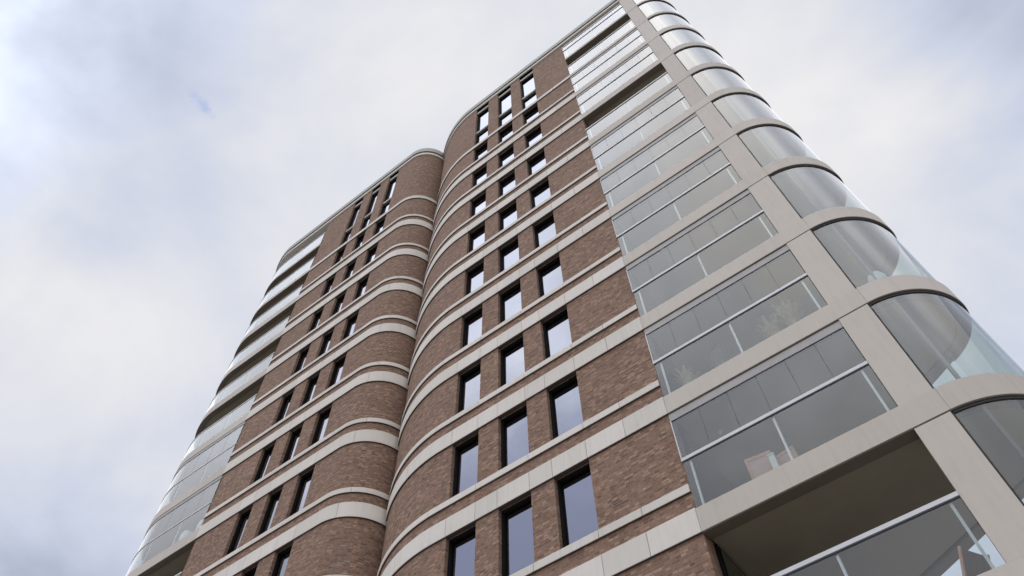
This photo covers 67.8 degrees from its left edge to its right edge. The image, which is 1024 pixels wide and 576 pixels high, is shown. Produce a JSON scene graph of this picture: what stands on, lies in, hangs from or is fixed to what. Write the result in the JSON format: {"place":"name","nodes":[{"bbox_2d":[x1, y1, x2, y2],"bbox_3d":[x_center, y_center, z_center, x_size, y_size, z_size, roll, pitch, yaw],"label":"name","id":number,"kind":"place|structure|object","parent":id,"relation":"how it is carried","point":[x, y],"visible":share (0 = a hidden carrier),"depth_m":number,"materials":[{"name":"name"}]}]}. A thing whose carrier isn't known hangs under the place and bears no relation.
{"place":"outdoors","nodes":[
{"label":"outdoors","id":0,"kind":"place"},
{"bbox_2d":[0,0,1023,575],"label":"sky","id":1,"kind":"structure","parent":0,"point":[161,161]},
{"bbox_2d":[126,0,1023,575],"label":"apartment building","id":2,"kind":"structure","parent":0,"point":[466,352],"depth_m":20.80,"materials":[{"name":"brown brick"}]},
{"bbox_2d":[178,530,191,540],"bbox_3d":[-12.118,9.367,28.194,0.440,0.820,0.440,-33,-64,18],"label":"pouf","id":3,"kind":"object","parent":2,"relation":"on","point":[185,533],"visible":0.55,"depth_m":28.22,"materials":[{"name":"white fabric"}]},
{"bbox_2d":[196,519,203,529],"bbox_3d":[-11.403,8.884,27.938,0.380,0.860,0.380,-33,-64,18],"label":"pouf","id":4,"kind":"object","parent":2,"relation":"on","point":[200,524],"visible":0.22,"depth_m":27.95,"materials":[{"name":"white fabric"}]},
{"bbox_2d":[226,508,251,555],"bbox_3d":[-8.999,8.214,25.427,0.746,2.008,0.165,-33,-64,18],"label":"window","id":5,"kind":"structure","parent":2,"relation":"in","point":[244,517],"depth_m":25.64,"materials":[{"name":"black glass"}]},
{"bbox_2d":[244,566,256,575],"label":"window","id":6,"kind":"structure","parent":2,"relation":"in","point":[252,572],"depth_m":23.09,"materials":[{"name":"black glass"}]},
{"bbox_2d":[253,444,274,482],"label":"window","id":7,"kind":"structure","parent":2,"relation":"in","point":[267,454],"depth_m":28.38,"materials":[{"name":"black glass"}]},
{"bbox_2d":[258,488,282,535],"bbox_3d":[-7.826,7.439,24.979,0.736,2.008,0.165,-33,-64,18],"label":"window","id":8,"kind":"structure","parent":2,"relation":"in","point":[274,499],"depth_m":25.19,"materials":[{"name":"black glass"}]},
{"bbox_2d":[272,545,291,575],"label":"window","id":9,"kind":"structure","parent":2,"relation":"in","point":[279,569],"depth_m":22.41,"materials":[{"name":"black glass"}]},
{"bbox_2d":[275,392,293,423],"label":"window","id":10,"kind":"structure","parent":2,"relation":"in","point":[287,399],"depth_m":31.12,"materials":[{"name":"black glass"}]},
{"bbox_2d":[282,426,302,463],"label":"window","id":11,"kind":"structure","parent":2,"relation":"in","point":[293,442],"depth_m":27.91,"materials":[{"name":"black glass"}]},
{"bbox_2d":[289,469,313,516],"bbox_3d":[-6.666,6.673,24.536,0.776,2.008,0.165,-33,-64,18],"label":"window","id":12,"kind":"structure","parent":2,"relation":"in","point":[303,487],"depth_m":24.74,"materials":[{"name":"black glass"}]},
{"bbox_2d":[294,347,309,373],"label":"window","id":13,"kind":"structure","parent":2,"relation":"in","point":[303,355],"depth_m":33.85,"materials":[{"name":"black glass"}]},
{"bbox_2d":[302,374,319,405],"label":"window","id":14,"kind":"structure","parent":2,"relation":"in","point":[312,384],"depth_m":30.67,"materials":[{"name":"black glass"}]},
{"bbox_2d":[309,310,322,331],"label":"window","id":15,"kind":"structure","parent":2,"relation":"in","point":[317,317],"depth_m":36.56,"materials":[{"name":"black glass"}]},
{"bbox_2d":[311,407,331,445],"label":"window","id":16,"kind":"structure","parent":2,"relation":"in","point":[323,418],"depth_m":27.49,"materials":[{"name":"black glass"}]},
{"bbox_2d":[318,330,333,356],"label":"window","id":17,"kind":"structure","parent":2,"relation":"in","point":[327,339],"depth_m":33.40,"materials":[{"name":"black glass"}]},
{"bbox_2d":[322,277,334,296],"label":"window","id":18,"kind":"structure","parent":2,"relation":"in","point":[328,287],"depth_m":39.29,"materials":[{"name":"black glass"}]},
{"bbox_2d":[328,356,345,387],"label":"window","id":19,"kind":"structure","parent":2,"relation":"in","point":[338,367],"depth_m":30.22,"materials":[{"name":"black glass"}]},
{"bbox_2d":[332,293,345,315],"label":"window","id":20,"kind":"structure","parent":2,"relation":"in","point":[339,302],"depth_m":36.12,"materials":[{"name":"black glass"}]},
{"bbox_2d":[334,248,344,264],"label":"window","id":21,"kind":"structure","parent":2,"relation":"in","point":[340,254],"depth_m":42.02,"materials":[{"name":"black glass"}]},
{"bbox_2d":[342,313,357,340],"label":"window","id":22,"kind":"structure","parent":2,"relation":"in","point":[351,323],"depth_m":32.94,"materials":[{"name":"black glass"}]},
{"bbox_2d":[344,261,355,280],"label":"window","id":23,"kind":"structure","parent":2,"relation":"in","point":[349,272],"depth_m":38.82,"materials":[{"name":"black glass"}]},
{"bbox_2d":[342,200,362,243],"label":"window","id":24,"kind":"structure","parent":2,"relation":"in","point":[357,207],"depth_m":45.56,"materials":[{"name":"black glass"}]},
{"bbox_2d":[354,233,364,249],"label":"window","id":25,"kind":"structure","parent":2,"relation":"in","point":[359,242],"depth_m":41.59,"materials":[{"name":"black glass"}]},
{"bbox_2d":[355,277,368,299],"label":"window","id":26,"kind":"structure","parent":2,"relation":"in","point":[362,285],"depth_m":35.68,"materials":[{"name":"black glass"}]},
{"bbox_2d":[361,187,379,229],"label":"window","id":27,"kind":"structure","parent":2,"relation":"in","point":[374,195],"depth_m":45.14,"materials":[{"name":"black glass"}]},
{"bbox_2d":[365,245,377,264],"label":"window","id":28,"kind":"structure","parent":2,"relation":"in","point":[371,254],"depth_m":38.42,"materials":[{"name":"black glass"}]},
{"bbox_2d":[374,219,384,234],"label":"window","id":29,"kind":"structure","parent":2,"relation":"in","point":[379,227],"depth_m":41.14,"materials":[{"name":"black glass"}]},
{"bbox_2d":[380,173,397,215],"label":"window","id":30,"kind":"structure","parent":2,"relation":"in","point":[392,181],"depth_m":44.73,"materials":[{"name":"black glass"}]},
{"bbox_2d":[447,526,475,575],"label":"window","id":31,"kind":"structure","parent":2,"relation":"in","point":[461,554],"depth_m":17.47,"materials":[{"name":"clear glass"}]},
{"bbox_2d":[452,434,478,496],"bbox_3d":[-1.111,4.673,19.744,0.896,2.008,0.165,-33,-64,18],"label":"window","id":32,"kind":"structure","parent":2,"relation":"in","point":[466,454],"depth_m":19.89,"materials":[{"name":"clear glass"}]},
{"bbox_2d":[458,363,480,412],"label":"window","id":33,"kind":"structure","parent":2,"relation":"in","point":[469,390],"depth_m":22.63,"materials":[{"name":"clear glass"}]},
{"bbox_2d":[462,308,481,347],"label":"window","id":34,"kind":"structure","parent":2,"relation":"in","point":[472,330],"depth_m":25.36,"materials":[{"name":"clear glass"}]},
{"bbox_2d":[466,262,483,294],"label":"window","id":35,"kind":"structure","parent":2,"relation":"in","point":[475,276],"depth_m":28.11,"materials":[{"name":"clear glass"}]},
{"bbox_2d":[469,224,484,252],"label":"window","id":36,"kind":"structure","parent":2,"relation":"in","point":[477,238],"depth_m":30.84,"materials":[{"name":"clear glass"}]},
{"bbox_2d":[471,193,485,216],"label":"window","id":37,"kind":"structure","parent":2,"relation":"in","point":[479,204],"depth_m":33.56,"materials":[{"name":"clear glass"}]},
{"bbox_2d":[473,166,486,186],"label":"window","id":38,"kind":"structure","parent":2,"relation":"in","point":[480,175],"depth_m":36.30,"materials":[{"name":"black glass"}]},
{"bbox_2d":[475,142,487,160],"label":"window","id":39,"kind":"structure","parent":2,"relation":"in","point":[482,150],"depth_m":39.05,"materials":[{"name":"black glass"}]},
{"bbox_2d":[476,104,488,143],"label":"window","id":40,"kind":"structure","parent":2,"relation":"in","point":[482,122],"depth_m":42.58,"materials":[{"name":"clear glass"}]},
{"bbox_2d":[498,88,511,126],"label":"window","id":41,"kind":"structure","parent":2,"relation":"in","point":[505,109],"depth_m":42.12,"materials":[{"name":"clear glass"}]},
{"bbox_2d":[499,124,512,142],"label":"window","id":42,"kind":"structure","parent":2,"relation":"in","point":[508,131],"depth_m":38.55,"materials":[{"name":"black glass"}]},
{"bbox_2d":[499,147,513,167],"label":"window","id":43,"kind":"structure","parent":2,"relation":"in","point":[508,155],"depth_m":35.83,"materials":[{"name":"black glass"}]},
{"bbox_2d":[499,172,514,196],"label":"window","id":44,"kind":"structure","parent":2,"relation":"in","point":[508,183],"depth_m":33.13,"materials":[{"name":"clear glass"}]},
{"bbox_2d":[500,203,516,230],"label":"window","id":45,"kind":"structure","parent":2,"relation":"in","point":[508,216],"depth_m":30.35,"materials":[{"name":"clear glass"}]},
{"bbox_2d":[500,239,518,272],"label":"window","id":46,"kind":"structure","parent":2,"relation":"in","point":[509,254],"depth_m":27.62,"materials":[{"name":"clear glass"}]},
{"bbox_2d":[500,282,521,322],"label":"window","id":47,"kind":"structure","parent":2,"relation":"in","point":[510,300],"depth_m":24.89,"materials":[{"name":"clear glass"}]},
{"bbox_2d":[501,337,524,386],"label":"window","id":48,"kind":"structure","parent":2,"relation":"in","point":[512,356],"depth_m":22.15,"materials":[{"name":"clear glass"}]},
{"bbox_2d":[501,405,528,468],"bbox_3d":[0.141,3.846,19.266,0.926,2.008,0.165,-33,-64,18],"label":"window","id":49,"kind":"structure","parent":2,"relation":"in","point":[514,428],"depth_m":19.41,"materials":[{"name":"clear glass"}]},
{"bbox_2d":[502,496,533,575],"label":"window","id":50,"kind":"structure","parent":2,"relation":"in","point":[517,525],"depth_m":16.67,"materials":[{"name":"clear glass"}]},
{"bbox_2d":[520,71,536,108],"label":"window","id":51,"kind":"structure","parent":2,"relation":"in","point":[528,91],"depth_m":41.63,"materials":[{"name":"clear glass"}]},
{"bbox_2d":[524,105,538,124],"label":"window","id":52,"kind":"structure","parent":2,"relation":"in","point":[533,112],"depth_m":38.07,"materials":[{"name":"black glass"}]},
{"bbox_2d":[526,126,541,147],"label":"window","id":53,"kind":"structure","parent":2,"relation":"in","point":[536,134],"depth_m":35.34,"materials":[{"name":"black glass"}]},
{"bbox_2d":[528,151,545,175],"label":"window","id":54,"kind":"structure","parent":2,"relation":"in","point":[539,161],"depth_m":32.62,"materials":[{"name":"black glass"}]},
{"bbox_2d":[531,180,550,208],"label":"window","id":55,"kind":"structure","parent":2,"relation":"in","point":[541,193],"depth_m":29.89,"materials":[{"name":"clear glass"}]},
{"bbox_2d":[534,215,555,247],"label":"window","id":56,"kind":"structure","parent":2,"relation":"in","point":[545,230],"depth_m":27.15,"materials":[{"name":"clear glass"}]},
{"bbox_2d":[538,257,562,297],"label":"window","id":57,"kind":"structure","parent":2,"relation":"in","point":[550,275],"depth_m":24.40,"materials":[{"name":"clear glass"}]},
{"bbox_2d":[543,309,571,358],"bbox_3d":[1.341,1.385,21.481,0.936,2.008,0.165,-33,-64,18],"label":"window","id":58,"kind":"structure","parent":2,"relation":"in","point":[557,335],"depth_m":21.67,"materials":[{"name":"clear glass"}]},
{"bbox_2d":[549,375,582,438],"bbox_3d":[1.393,3.019,18.789,0.936,2.008,0.165,-33,-64,18],"label":"window","id":59,"kind":"structure","parent":2,"relation":"in","point":[565,405],"depth_m":18.93,"materials":[{"name":"clear glass"}]},
{"bbox_2d":[557,464,598,547],"bbox_3d":[1.445,4.654,16.096,0.936,2.008,0.165,-33,-64,18],"label":"window","id":60,"kind":"structure","parent":2,"relation":"in","point":[578,515],"depth_m":16.19,"materials":[{"name":"clear glass"}]},
{"bbox_2d":[672,365,701,386],"bbox_3d":[3.931,2.201,16.892,0.634,1.007,0.630,23,-62,-14],"label":"potted plant","id":61,"kind":"object","parent":2,"relation":"on","point":[685,377],"visible":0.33,"depth_m":17.02,"materials":[{"name":"grey plant"}]},
{"bbox_2d":[704,344,733,367],"bbox_3d":[4.593,1.736,16.657,0.647,1.066,0.685,-33,-64,18],"label":"potted plant","id":62,"kind":"object","parent":2,"relation":"on","point":[717,357],"visible":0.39,"depth_m":16.80,"materials":[{"name":"green plant"}]},
{"bbox_2d":[744,450,772,479],"bbox_3d":[4.698,3.539,13.928,0.504,0.827,0.638,-26,-62,14],"label":"balcony chair","id":63,"kind":"object","parent":2,"relation":"on","point":[758,465],"visible":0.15,"depth_m":14.01,"materials":[{"name":"pink fabric"}]},
{"bbox_2d":[756,313,785,337],"bbox_3d":[5.696,1.052,16.314,0.758,1.154,0.736,-33,-64,18],"label":"potted plant","id":64,"kind":"object","parent":2,"relation":"on","point":[773,328],"visible":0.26,"depth_m":16.46,"materials":[{"name":"grey plant"}]},
{"bbox_2d":[767,452,779,468],"bbox_3d":[4.740,3.223,13.628,0.130,0.640,0.130,-33,-64,18],"label":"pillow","id":65,"kind":"object","parent":2,"relation":"on","point":[772,456],"visible":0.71,"depth_m":13.74,"materials":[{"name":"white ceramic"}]},
{"bbox_2d":[768,295,804,326],"bbox_3d":[6.030,0.749,16.212,0.862,1.283,0.866,-33,-64,18],"label":"potted plant","id":66,"kind":"object","parent":2,"relation":"on","point":[790,314],"visible":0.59,"depth_m":16.31,"materials":[{"name":"grey plant"}]},
{"bbox_2d":[776,445,797,465],"bbox_3d":[5.143,3.330,13.740,0.547,0.709,0.432,38,-66,-21],"label":"balcony chair","id":67,"kind":"object","parent":2,"relation":"on","point":[783,457],"visible":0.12,"depth_m":13.85,"materials":[{"name":"pink fabric"}]},
{"bbox_2d":[868,271,886,281],"bbox_3d":[7.412,-0.093,15.328,0.360,0.600,0.360,-33,-64,18],"label":"pouf","id":68,"kind":"object","parent":2,"relation":"on","point":[878,274],"visible":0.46,"depth_m":15.32,"materials":[{"name":"white fabric"}]},
{"bbox_2d":[957,546,991,575],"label":"balcony chair","id":69,"kind":"object","parent":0,"point":[973,564],"visible":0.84,"depth_m":10.82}
]}

